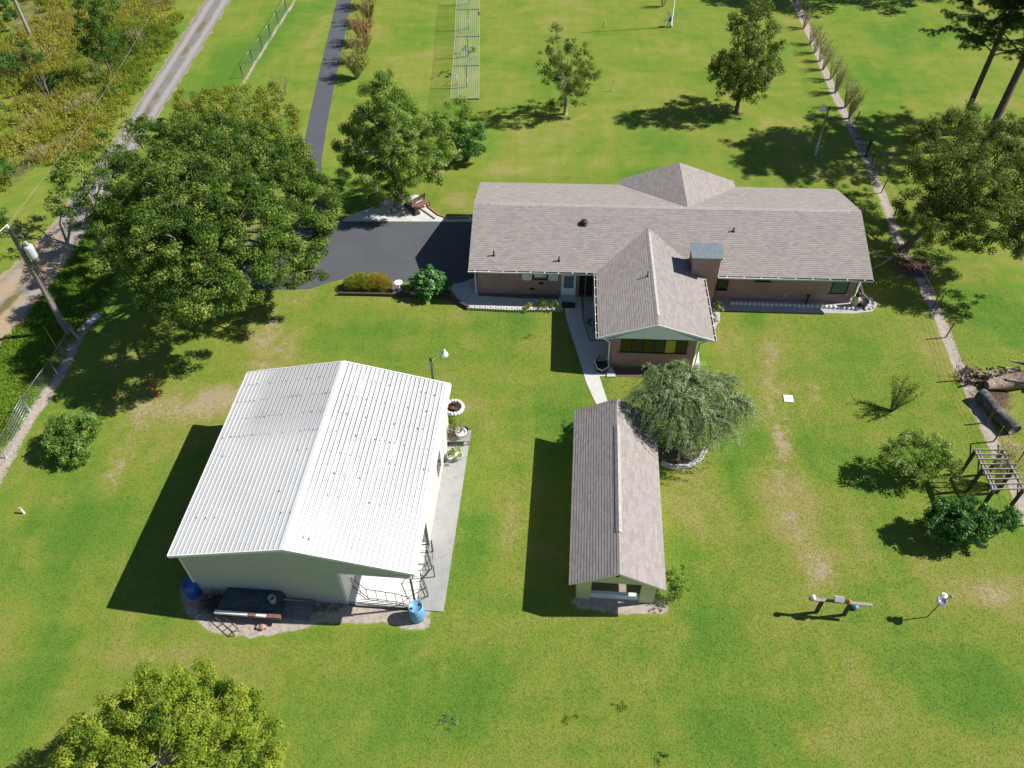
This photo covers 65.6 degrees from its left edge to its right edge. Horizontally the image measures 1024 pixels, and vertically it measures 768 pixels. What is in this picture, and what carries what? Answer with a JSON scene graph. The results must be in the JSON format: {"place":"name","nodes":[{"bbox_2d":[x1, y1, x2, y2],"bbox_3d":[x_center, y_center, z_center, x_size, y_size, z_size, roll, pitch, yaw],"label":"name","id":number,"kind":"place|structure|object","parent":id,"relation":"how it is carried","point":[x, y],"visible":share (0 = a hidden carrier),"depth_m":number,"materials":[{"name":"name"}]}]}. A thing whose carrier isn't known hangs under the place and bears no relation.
{"place":"outdoors","nodes":[
{"label":"outdoors","id":0,"kind":"place"},
{"bbox_2d":[0,0,230,344],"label":"road","id":1,"kind":"structure","parent":0,"point":[20,293],"depth_m":60.08,"materials":[{"name":"gravel"}]},
{"bbox_2d":[237,0,476,289],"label":"driveway","id":2,"kind":"structure","parent":0,"point":[398,250],"depth_m":57.95,"materials":[{"name":"asphalt"}]},
{"bbox_2d":[349,429,470,611],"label":"patio","id":3,"kind":"structure","parent":0,"point":[443,530],"depth_m":40.74,"materials":[{"name":"concrete"}]},
{"bbox_2d":[348,604,407,609],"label":"floor beam","id":4,"kind":"structure","parent":3,"relation":"on","point":[377,606],"depth_m":37.95,"materials":[{"name":"metal"}]},
{"bbox_2d":[350,534,431,605],"bbox_3d":[-5.254,9.451,38.475,4.300,0.970,2.533,-27,52,-22],"label":"frame barrier","id":5,"kind":"object","parent":3,"relation":"on","point":[428,557],"visible":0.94,"depth_m":38.13,"materials":[{"name":"metal"}]},
{"bbox_2d":[450,446,462,460],"bbox_3d":[-3.059,3.845,43.738,0.741,0.931,0.906,-16,49,-14],"label":"plant pot","id":6,"kind":"object","parent":3,"relation":"on","point":[458,454],"visible":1,"depth_m":43.73,"materials":[{"name":"green plant"}]},
{"bbox_2d":[447,432,469,444],"bbox_3d":[-3.052,3.109,44.787,1.400,0.410,0.640,-1,47,0],"label":"plant stand","id":7,"kind":"object","parent":3,"relation":"on","point":[454,438],"visible":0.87,"depth_m":44.56,"materials":[{"name":"grey wood"}]},
{"bbox_2d":[451,421,466,438],"bbox_3d":[-2.937,2.537,44.247,1.030,1.198,0.842,-1,47,0],"label":"plant pot","id":8,"kind":"object","parent":7,"relation":"on","point":[460,432],"visible":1,"depth_m":44.25,"materials":[{"name":"ceramic"}]},
{"bbox_2d":[450,278,562,309],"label":"patio","id":9,"kind":"structure","parent":0,"point":[464,292],"depth_m":53.29,"materials":[{"name":"concrete"}]},
{"bbox_2d":[478,293,559,298],"bbox_3d":[0.573,-5.953,53.616,5.696,0.095,0.607,3,47,3],"label":"gravel bed","id":10,"kind":"object","parent":9,"relation":"on","point":[532,296],"visible":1,"depth_m":53.54,"materials":[{"name":"gravel"}]},
{"bbox_2d":[0,0,1023,767],"bbox_3d":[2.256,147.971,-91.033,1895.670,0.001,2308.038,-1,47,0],"label":"ground","id":11,"kind":"structure","parent":0,"point":[654,100],"depth_m":45.30,"materials":[{"name":"plant"}]},
{"bbox_2d":[0,0,18,31],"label":"scrub bush","id":12,"kind":"object","parent":11,"relation":"on","point":[11,12],"visible":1,"depth_m":82.14,"materials":[{"name":"green plant"}]},
{"bbox_2d":[0,156,19,182],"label":"scrub bush","id":13,"kind":"object","parent":11,"relation":"on","point":[2,162],"visible":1,"depth_m":62.65,"materials":[{"name":"green plant"}]},
{"bbox_2d":[0,206,20,234],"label":"scrub bush","id":14,"kind":"object","parent":11,"relation":"on","point":[2,221],"visible":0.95,"depth_m":58.17,"materials":[{"name":"green plant"}]},
{"bbox_2d":[0,50,25,81],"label":"scrub bush","id":15,"kind":"object","parent":11,"relation":"on","point":[11,60],"visible":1,"depth_m":74.02,"materials":[{"name":"green plant"}]},
{"bbox_2d":[13,0,31,37],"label":"bare trunk pine","id":16,"kind":"object","parent":11,"relation":"on","point":[22,17],"visible":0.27,"depth_m":79.57,"materials":[{"name":"grey plant"}]},
{"bbox_2d":[6,39,44,69],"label":"scrub bush","id":17,"kind":"object","parent":11,"relation":"on","point":[24,55],"visible":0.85,"depth_m":75.34,"materials":[{"name":"green plant"}]},
{"bbox_2d":[26,142,49,162],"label":"dry grass clump","id":18,"kind":"object","parent":11,"relation":"on","point":[39,152],"visible":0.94,"depth_m":65.60,"materials":[{"name":"plant"}]},
{"bbox_2d":[6,224,70,333],"bbox_3d":[-28.477,-6.209,48.418,0.951,8.529,0.512,-1,47,0],"label":"utility pole","id":19,"kind":"object","parent":11,"relation":"on","point":[30,252],"visible":0.99,"depth_m":47.45,"materials":[{"name":"wood"}]},
{"bbox_2d":[0,324,79,465],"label":"chain link fence","id":20,"kind":"object","parent":11,"relation":"on","point":[25,404],"visible":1,"depth_m":46.74,"materials":[{"name":"metal"}]},
{"bbox_2d":[43,74,65,90],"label":"scrub bush","id":21,"kind":"object","parent":11,"relation":"on","point":[52,82],"visible":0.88,"depth_m":73.66,"materials":[{"name":"green plant"}]},
{"bbox_2d":[39,411,104,468],"bbox_3d":[-24.581,2.941,44.259,3.459,2.096,3.533,-1,47,0],"label":"round bush","id":22,"kind":"object","parent":11,"relation":"on","point":[70,436],"visible":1,"depth_m":43.85,"materials":[{"name":"green plant"}]},
{"bbox_2d":[61,98,87,115],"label":"dry grass clump","id":23,"kind":"object","parent":11,"relation":"on","point":[76,104],"visible":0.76,"depth_m":70.65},
{"bbox_2d":[0,174,166,447],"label":"verge weeds","id":24,"kind":"object","parent":11,"relation":"on","point":[90,294],"visible":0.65,"depth_m":51.51,"materials":[{"name":"green plant"}]},
{"bbox_2d":[78,92,99,105],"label":"dry grass clump","id":25,"kind":"object","parent":11,"relation":"on","point":[89,100],"visible":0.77,"depth_m":71.79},
{"bbox_2d":[0,0,184,258],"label":"scrub","id":26,"kind":"object","parent":11,"relation":"on","point":[77,70],"visible":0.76,"depth_m":75.51,"materials":[{"name":"green plant"}]},
{"bbox_2d":[85,313,100,324],"bbox_3d":[-27.565,-4.270,52.332,0.400,0.150,1.000,19,50,17],"label":"utility box","id":27,"kind":"object","parent":11,"relation":"on","point":[93,319],"visible":1,"depth_m":52.25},
{"bbox_2d":[43,116,152,255],"bbox_3d":[-29.986,-14.168,57.677,6.557,6.400,13.530,-1,47,0],"label":"roadside tree","id":28,"kind":"object","parent":11,"relation":"on","point":[90,178],"visible":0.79,"depth_m":55.70,"materials":[{"name":"green plant"}]},
{"bbox_2d":[71,0,124,77],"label":"slim tree","id":29,"kind":"object","parent":11,"relation":"on","point":[91,23],"visible":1,"depth_m":72.05,"materials":[{"name":"green plant"}]},
{"bbox_2d":[100,85,117,99],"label":"scrub bush","id":30,"kind":"object","parent":11,"relation":"on","point":[107,87],"visible":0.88,"depth_m":72.64,"materials":[{"name":"green plant"}]},
{"bbox_2d":[125,25,148,42],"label":"dry grass clump","id":31,"kind":"object","parent":11,"relation":"on","point":[136,34],"visible":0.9,"depth_m":80.25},
{"bbox_2d":[43,656,289,767],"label":"yard tree","id":32,"kind":"object","parent":11,"relation":"on","point":[196,699],"visible":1,"depth_m":29.92,"materials":[{"name":"green plant"}]},
{"bbox_2d":[181,576,201,598],"bbox_3d":[-15.428,9.817,38.301,0.749,1.055,0.749,-1,47,0],"label":"plastic barrel","id":33,"kind":"object","parent":11,"relation":"on","point":[191,589],"visible":0.85,"depth_m":38.00,"materials":[{"name":"blue plastic"}]},
{"bbox_2d":[193,589,231,625],"bbox_3d":[-14.172,10.363,37.761,2.356,1.041,2.124,-1,47,0],"label":"brush pile","id":34,"kind":"object","parent":11,"relation":"on","point":[214,599],"visible":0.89,"depth_m":37.93,"materials":[{"name":"brown wood"}]},
{"bbox_2d":[83,109,344,326],"bbox_3d":[-19.116,-10.782,51.098,16.761,11.625,23.677,-1,47,0],"label":"oak tree","id":35,"kind":"object","parent":11,"relation":"on","point":[211,220],"visible":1,"depth_m":46.07,"materials":[{"name":"green plant"}]},
{"bbox_2d":[170,81,313,174],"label":"yellow tree","id":36,"kind":"object","parent":11,"relation":"on","point":[262,96],"visible":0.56,"depth_m":65.38,"materials":[{"name":"green plant"}]},
{"bbox_2d":[214,587,286,619],"bbox_3d":[-12.330,10.418,37.796,3.170,0.896,1.550,3,47,4],"label":"covered trailer","id":37,"kind":"object","parent":11,"relation":"on","point":[250,603],"visible":0.98,"depth_m":37.44,"materials":[{"name":"fabric"}]},
{"bbox_2d":[239,0,289,77],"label":"chain link fence","id":38,"kind":"object","parent":11,"relation":"on","point":[264,35],"visible":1,"depth_m":80.93,"materials":[{"name":"metal"}]},
{"bbox_2d":[264,68,290,101],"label":"bare shrub","id":39,"kind":"object","parent":11,"relation":"on","point":[278,82],"visible":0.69,"depth_m":71.59,"materials":[{"name":"green plant"}]},
{"bbox_2d":[281,597,314,619],"bbox_3d":[-10.338,10.725,37.955,1.600,0.190,1.000,3,47,4],"label":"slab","id":40,"kind":"object","parent":11,"relation":"on","point":[299,610],"visible":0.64,"depth_m":37.98,"materials":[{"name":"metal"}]},
{"bbox_2d":[167,361,450,605],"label":"metal building","id":41,"kind":"structure","parent":11,"relation":"on","point":[319,482],"depth_m":37.88,"materials":[{"name":"white paint"}]},
{"bbox_2d":[442,423,446,458],"bbox_3d":[-3.703,3.123,43.665,0.037,2.040,0.900,3,47,4],"label":"door","id":42,"kind":"structure","parent":41,"relation":"in","point":[444,439],"depth_m":43.59,"materials":[{"name":"white paint"}]},
{"bbox_2d":[338,44,370,78],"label":"crape bush","id":43,"kind":"object","parent":11,"relation":"on","point":[359,65],"visible":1,"depth_m":74.28,"materials":[{"name":"green plant"}]},
{"bbox_2d":[343,26,374,55],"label":"crape bush","id":44,"kind":"object","parent":11,"relation":"on","point":[367,41],"visible":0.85,"depth_m":76.57,"materials":[{"name":"green plant"}]},
{"bbox_2d":[348,12,373,39],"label":"crape bush","id":45,"kind":"object","parent":11,"relation":"on","point":[357,24],"visible":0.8,"depth_m":79.32,"materials":[{"name":"brown plant"}]},
{"bbox_2d":[353,0,375,23],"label":"crape bush","id":46,"kind":"object","parent":11,"relation":"on","point":[366,6],"visible":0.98,"depth_m":82.50,"materials":[{"name":"green plant"}]},
{"bbox_2d":[337,292,450,298],"bbox_3d":[-7.955,-5.996,53.624,7.678,0.220,0.223,2,47,3],"label":"bed edging","id":47,"kind":"object","parent":11,"relation":"on","point":[385,294],"visible":0.91,"depth_m":53.60,"materials":[{"name":"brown wood"}]},
{"bbox_2d":[338,284,450,294],"bbox_3d":[-8.038,-6.455,54.221,7.848,0.080,1.342,1,47,2],"label":"garden bed","id":48,"kind":"object","parent":11,"relation":"on","point":[394,288],"visible":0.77,"depth_m":54.12,"materials":[{"name":"soil"}]},
{"bbox_2d":[342,271,392,291],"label":"ornamental grass","id":49,"kind":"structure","parent":48,"relation":"on","point":[377,281],"depth_m":53.84,"materials":[{"name":"yellow plant"}]},
{"bbox_2d":[404,264,452,301],"bbox_3d":[-5.594,-6.875,53.210,3.163,2.080,2.422,20,50,19],"label":"hydrangea bush","id":50,"kind":"object","parent":48,"relation":"on","point":[422,283],"visible":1,"depth_m":52.83,"materials":[{"name":"green plant"}]},
{"bbox_2d":[342,193,471,221],"bbox_3d":[-7.827,-13.492,60.837,10.023,0.070,3.969,-1,47,0],"label":"garden bed","id":51,"kind":"object","parent":11,"relation":"on","point":[402,213],"visible":0.74,"depth_m":60.06,"materials":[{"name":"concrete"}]},
{"bbox_2d":[330,68,461,208],"bbox_3d":[-8.552,-17.625,57.470,9.251,10.691,7.283,15,49,15],"label":"tall tree","id":52,"kind":"object","parent":51,"relation":"on","point":[369,142],"visible":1,"depth_m":56.93,"materials":[{"name":"green plant"}]},
{"bbox_2d":[404,202,419,215],"bbox_3d":[-7.606,-13.367,60.476,0.400,0.320,1.700,-28,53,-23],"label":"garden trough","id":53,"kind":"object","parent":51,"relation":"on","point":[416,212],"visible":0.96,"depth_m":60.19,"materials":[{"name":"brown wood"}]},
{"bbox_2d":[410,193,430,209],"bbox_3d":[-6.966,-13.704,60.365,1.500,0.930,0.610,-35,55,-28],"label":"garden bench","id":54,"kind":"object","parent":51,"relation":"on","point":[424,201],"visible":0.99,"depth_m":60.32,"materials":[{"name":"brown wood"}]},
{"bbox_2d":[408,600,424,622],"bbox_3d":[-4.484,10.683,37.303,0.749,1.055,0.749,-1,47,0],"label":"plastic barrel","id":55,"kind":"object","parent":11,"relation":"on","point":[416,611],"visible":1,"depth_m":37.00,"materials":[{"name":"blue plastic"}]},
{"bbox_2d":[429,349,447,379],"bbox_3d":[-3.885,0.145,44.073,1.049,5.646,0.392,-9,47,-8],"label":"yard light","id":56,"kind":"object","parent":11,"relation":"on","point":[444,353],"visible":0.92,"depth_m":42.36,"materials":[{"name":"black metal"}]},
{"bbox_2d":[425,197,468,218],"bbox_3d":[-5.316,-13.152,60.378,4.490,0.120,1.203,29,53,25],"label":"bed edging","id":57,"kind":"object","parent":11,"relation":"on","point":[431,209],"visible":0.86,"depth_m":59.76,"materials":[{"name":"brick"}]},
{"bbox_2d":[417,94,479,162],"bbox_3d":[-5.375,-20.749,64.871,5.809,4.967,4.691,-1,47,0],"label":"light tree","id":58,"kind":"object","parent":11,"relation":"on","point":[429,116],"visible":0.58,"depth_m":64.52,"materials":[{"name":"green plant"}]},
{"bbox_2d":[447,399,464,416],"bbox_3d":[-3.414,1.258,46.526,1.287,0.537,1.278,-1,47,0],"label":"ring planter","id":59,"kind":"object","parent":11,"relation":"on","point":[455,407],"visible":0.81,"depth_m":46.55,"materials":[{"name":"white paint"}]},
{"bbox_2d":[448,295,468,308],"bbox_3d":[-3.542,-5.444,53.022,1.761,0.250,0.193,30,54,26],"label":"bed edging","id":60,"kind":"object","parent":11,"relation":"on","point":[459,302],"visible":1,"depth_m":52.97,"materials":[{"name":"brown wood"}]},
{"bbox_2d":[451,0,479,120],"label":"grape trellis","id":61,"kind":"object","parent":11,"relation":"on","point":[462,54],"visible":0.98,"depth_m":75.67,"materials":[{"name":"grey wood"}]},
{"bbox_2d":[452,122,487,162],"bbox_3d":[-3.517,-19.438,64.285,3.142,3.105,2.902,-1,47,0],"label":"evergreen bush","id":62,"kind":"object","parent":11,"relation":"on","point":[469,145],"visible":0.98,"depth_m":63.73,"materials":[{"name":"green plant"}]},
{"bbox_2d":[534,22,602,114],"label":"lawn tree","id":63,"kind":"object","parent":11,"relation":"on","point":[565,69],"visible":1,"depth_m":67.21,"materials":[{"name":"green plant"}]},
{"bbox_2d":[564,297,610,403],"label":"walkway","id":64,"kind":"structure","parent":11,"relation":"on","point":[588,352],"depth_m":49.91,"materials":[{"name":"concrete"}]},
{"bbox_2d":[594,360,608,373],"bbox_3d":[5.510,-1.036,48.689,0.969,0.340,0.892,-1,47,0],"label":"corner planter","id":65,"kind":"object","parent":64,"relation":"on","point":[602,367],"visible":1,"depth_m":48.60,"materials":[{"name":"grey concrete"}]},
{"bbox_2d":[583,297,608,339],"bbox_3d":[5.588,-4.302,52.015,1.778,0.062,4.239,-1,47,0],"label":"gravel bed","id":66,"kind":"object","parent":11,"relation":"on","point":[589,310],"visible":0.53,"depth_m":52.16,"materials":[{"name":"gravel"}]},
{"bbox_2d":[569,398,665,602],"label":"long shed","id":67,"kind":"structure","parent":11,"relation":"on","point":[616,544],"depth_m":38.68,"materials":[{"name":"grey"}]},
{"bbox_2d":[613,368,688,377],"bbox_3d":[8.537,-0.705,48.594,5.009,0.062,1.000,2,47,3],"label":"gravel bed","id":68,"kind":"object","parent":11,"relation":"on","point":[630,372],"visible":0.43,"depth_m":48.58,"materials":[{"name":"gravel"}]},
{"bbox_2d":[468,162,873,367],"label":"brick house","id":69,"kind":"structure","parent":11,"relation":"on","point":[654,262],"depth_m":52.16,"materials":[{"name":"grey"}]},
{"bbox_2d":[561,275,575,294],"bbox_3d":[3.753,-6.730,52.623,0.970,2.160,0.157,2,47,2],"label":"door","id":70,"kind":"structure","parent":69,"relation":"in","point":[568,282],"depth_m":52.77,"materials":[{"name":"white paint"}]},
{"bbox_2d":[618,338,688,355],"bbox_3d":[8.499,-2.220,47.583,4.190,1.210,0.087,2,47,2],"label":"picture window","id":71,"kind":"structure","parent":69,"relation":"in","point":[628,346],"depth_m":47.62,"materials":[{"name":"black glass"}]},
{"bbox_2d":[714,279,728,291],"bbox_3d":[13.821,-6.644,52.007,0.940,1.490,0.087,2,47,2],"label":"window","id":72,"kind":"structure","parent":69,"relation":"in","point":[722,284],"depth_m":52.23,"materials":[{"name":"green glass"}]},
{"bbox_2d":[827,282,849,294],"bbox_3d":[21.386,-6.414,51.683,1.290,1.590,0.087,2,47,2],"label":"window","id":73,"kind":"structure","parent":69,"relation":"in","point":[838,288],"depth_m":51.92,"materials":[{"name":"teal glass"}]},
{"bbox_2d":[657,564,690,608],"bbox_3d":[7.694,9.629,37.802,1.549,1.664,1.883,-1,47,0],"label":"corner shrub","id":74,"kind":"object","parent":11,"relation":"on","point":[672,584],"visible":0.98,"depth_m":37.65,"materials":[{"name":"green plant"}]},
{"bbox_2d":[659,447,703,464],"bbox_3d":[9.577,4.038,44.123,2.988,0.062,1.300,-1,47,0],"label":"garden bed","id":75,"kind":"object","parent":11,"relation":"on","point":[670,457],"visible":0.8,"depth_m":44.11,"materials":[{"name":"soil"}]},
{"bbox_2d":[660,447,708,469],"bbox_3d":[9.671,4.229,43.847,2.983,0.100,0.980,-16,49,-13],"label":"bed edging","id":76,"kind":"object","parent":75,"relation":"on","point":[697,460],"visible":0.86,"depth_m":43.62,"materials":[{"name":"stone"}]},
{"bbox_2d":[621,358,767,470],"bbox_3d":[9.833,1.665,43.160,8.075,4.762,5.817,-1,47,0],"label":"weeping tree","id":77,"kind":"object","parent":75,"relation":"on","point":[683,413],"visible":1,"depth_m":41.78,"materials":[{"name":"green plant"}]},
{"bbox_2d":[705,0,786,113],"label":"lawn tree","id":78,"kind":"object","parent":11,"relation":"on","point":[742,69],"visible":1,"depth_m":66.32,"materials":[{"name":"green plant"}]},
{"bbox_2d":[712,298,876,327],"bbox_3d":[18.534,-4.683,52.187,11.302,0.064,3.444,-1,47,0],"label":"gravel bed","id":79,"kind":"object","parent":11,"relation":"on","point":[725,305],"visible":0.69,"depth_m":52.44,"materials":[{"name":"gravel"}]},
{"bbox_2d":[850,292,861,306],"bbox_3d":[22.581,-5.520,52.068,0.480,1.200,0.468,-1,47,0],"label":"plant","id":80,"kind":"object","parent":79,"relation":"on","point":[856,300],"visible":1,"depth_m":51.89,"materials":[{"name":"green plant"}]},
{"bbox_2d":[858,297,869,308],"bbox_3d":[23.075,-5.280,52.315,0.760,0.500,0.748,-1,47,0],"label":"black pot","id":81,"kind":"object","parent":79,"relation":"on","point":[864,302],"visible":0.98,"depth_m":52.17,"materials":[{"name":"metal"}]},
{"bbox_2d":[802,5,814,28],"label":"fence row shrub","id":82,"kind":"object","parent":11,"relation":"on","point":[808,13],"visible":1,"depth_m":81.33,"materials":[{"name":"green plant"}]},
{"bbox_2d":[809,18,823,43],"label":"fence row shrub","id":83,"kind":"object","parent":11,"relation":"on","point":[814,33],"visible":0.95,"depth_m":78.75,"materials":[{"name":"green plant"}]},
{"bbox_2d":[813,29,828,52],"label":"fence row shrub","id":84,"kind":"object","parent":11,"relation":"on","point":[816,45],"visible":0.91,"depth_m":77.32,"materials":[{"name":"green plant"}]},
{"bbox_2d":[814,104,829,155],"bbox_3d":[24.558,-20.359,63.700,0.840,4.524,0.500,-1,47,0],"label":"yard light","id":85,"kind":"object","parent":11,"relation":"on","point":[822,108],"visible":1,"depth_m":63.27,"materials":[{"name":"black metal"}]},
{"bbox_2d":[819,37,833,61],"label":"fence row shrub","id":86,"kind":"object","parent":11,"relation":"on","point":[825,50],"visible":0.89,"depth_m":76.19,"materials":[{"name":"green plant"}]},
{"bbox_2d":[821,45,837,69],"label":"fence row shrub","id":87,"kind":"object","parent":11,"relation":"on","point":[827,59],"visible":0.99,"depth_m":74.97,"materials":[{"name":"green plant"}]},
{"bbox_2d":[829,51,844,79],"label":"fence row shrub","id":88,"kind":"object","parent":11,"relation":"on","point":[835,71],"visible":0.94,"depth_m":73.39,"materials":[{"name":"green plant"}]},
{"bbox_2d":[809,597,872,615],"bbox_3d":[15.198,10.464,37.151,2.847,1.205,0.156,4,47,5],"label":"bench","id":89,"kind":"object","parent":11,"relation":"on","point":[823,600],"visible":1,"depth_m":36.79,"materials":[{"name":"brown wood"}]},
{"bbox_2d":[834,64,851,92],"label":"fence row shrub","id":90,"kind":"object","parent":11,"relation":"on","point":[841,76],"visible":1,"depth_m":71.53,"materials":[{"name":"green plant"}]},
{"bbox_2d":[844,76,861,107],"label":"fence row shrub","id":91,"kind":"object","parent":11,"relation":"on","point":[846,95],"visible":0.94,"depth_m":69.57,"materials":[{"name":"green plant"}]},
{"bbox_2d":[848,86,867,118],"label":"fence row shrub","id":92,"kind":"object","parent":11,"relation":"on","point":[852,109],"visible":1,"depth_m":68.35,"materials":[{"name":"green plant"}]},
{"bbox_2d":[870,253,893,268],"bbox_3d":[25.771,-8.582,55.267,1.677,0.560,1.279,-1,47,0],"label":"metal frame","id":93,"kind":"object","parent":11,"relation":"on","point":[882,256],"visible":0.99,"depth_m":55.47,"materials":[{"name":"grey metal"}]},
{"bbox_2d":[889,374,923,411],"bbox_3d":[22.335,0.625,45.628,1.767,2.193,2.016,-1,47,0],"label":"young tree","id":94,"kind":"object","parent":11,"relation":"on","point":[894,401],"visible":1,"depth_m":45.47,"materials":[{"name":"green plant"}]},
{"bbox_2d":[803,16,1023,494],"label":"wire fence","id":95,"kind":"object","parent":11,"relation":"on","point":[865,155],"visible":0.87,"depth_m":51.94,"materials":[{"name":"grey metal"}]},
{"bbox_2d":[874,427,964,483],"bbox_3d":[21.603,3.944,42.149,4.692,2.831,2.951,13,48,13],"label":"young tree","id":96,"kind":"object","parent":11,"relation":"on","point":[907,466],"visible":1,"depth_m":41.71,"materials":[{"name":"green plant"}]},
{"bbox_2d":[927,592,952,616],"bbox_3d":[19.767,10.259,36.797,0.730,1.912,0.457,-32,54,-26],"label":"feeder pole","id":97,"kind":"object","parent":11,"relation":"on","point":[941,600],"visible":1,"depth_m":36.30,"materials":[{"name":"metal"}]},
{"bbox_2d":[889,98,1023,260],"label":"shade tree","id":98,"kind":"object","parent":11,"relation":"on","point":[942,206],"visible":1,"depth_m":51.66,"materials":[{"name":"green plant"}]},
{"bbox_2d":[948,360,982,385],"bbox_3d":[27.753,-0.711,48.050,2.747,0.342,1.903,-34,55,-27],"label":"brush pile","id":99,"kind":"object","parent":11,"relation":"on","point":[971,370],"visible":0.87,"depth_m":48.00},
{"bbox_2d":[917,0,1023,134],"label":"pine tree","id":100,"kind":"object","parent":11,"relation":"on","point":[1009,16],"visible":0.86,"depth_m":61.26,"materials":[{"name":"green plant"}]},
{"bbox_2d":[918,493,1023,549],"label":"flowering shrub","id":101,"kind":"object","parent":11,"relation":"on","point":[967,518],"visible":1,"depth_m":39.14,"materials":[{"name":"green plant"}]},
{"bbox_2d":[957,0,1023,147],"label":"pine tree","id":102,"kind":"object","parent":11,"relation":"on","point":[1007,95],"visible":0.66,"depth_m":59.44,"materials":[{"name":"green plant"}]},
{"bbox_2d":[960,444,1023,510],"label":"wooden pergola","id":103,"kind":"object","parent":11,"relation":"on","point":[988,474],"visible":0.95,"depth_m":40.89,"materials":[{"name":"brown wood"}]},
{"bbox_2d":[969,359,1023,389],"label":"rotten log","id":104,"kind":"object","parent":11,"relation":"on","point":[1008,379],"visible":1,"depth_m":47.12,"materials":[{"name":"brown wood"}]},
{"bbox_2d":[975,389,1020,433],"bbox_3d":[27.790,1.571,45.566,0.863,0.809,3.024,-13,48,-11],"label":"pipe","id":105,"kind":"object","parent":11,"relation":"on","point":[1008,422],"visible":0.98,"depth_m":45.21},
{"bbox_2d":[988,436,1023,486],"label":"climbing vine","id":106,"kind":"object","parent":11,"relation":"on","point":[1013,457],"visible":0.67,"depth_m":41.43,"materials":[{"name":"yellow plant"}]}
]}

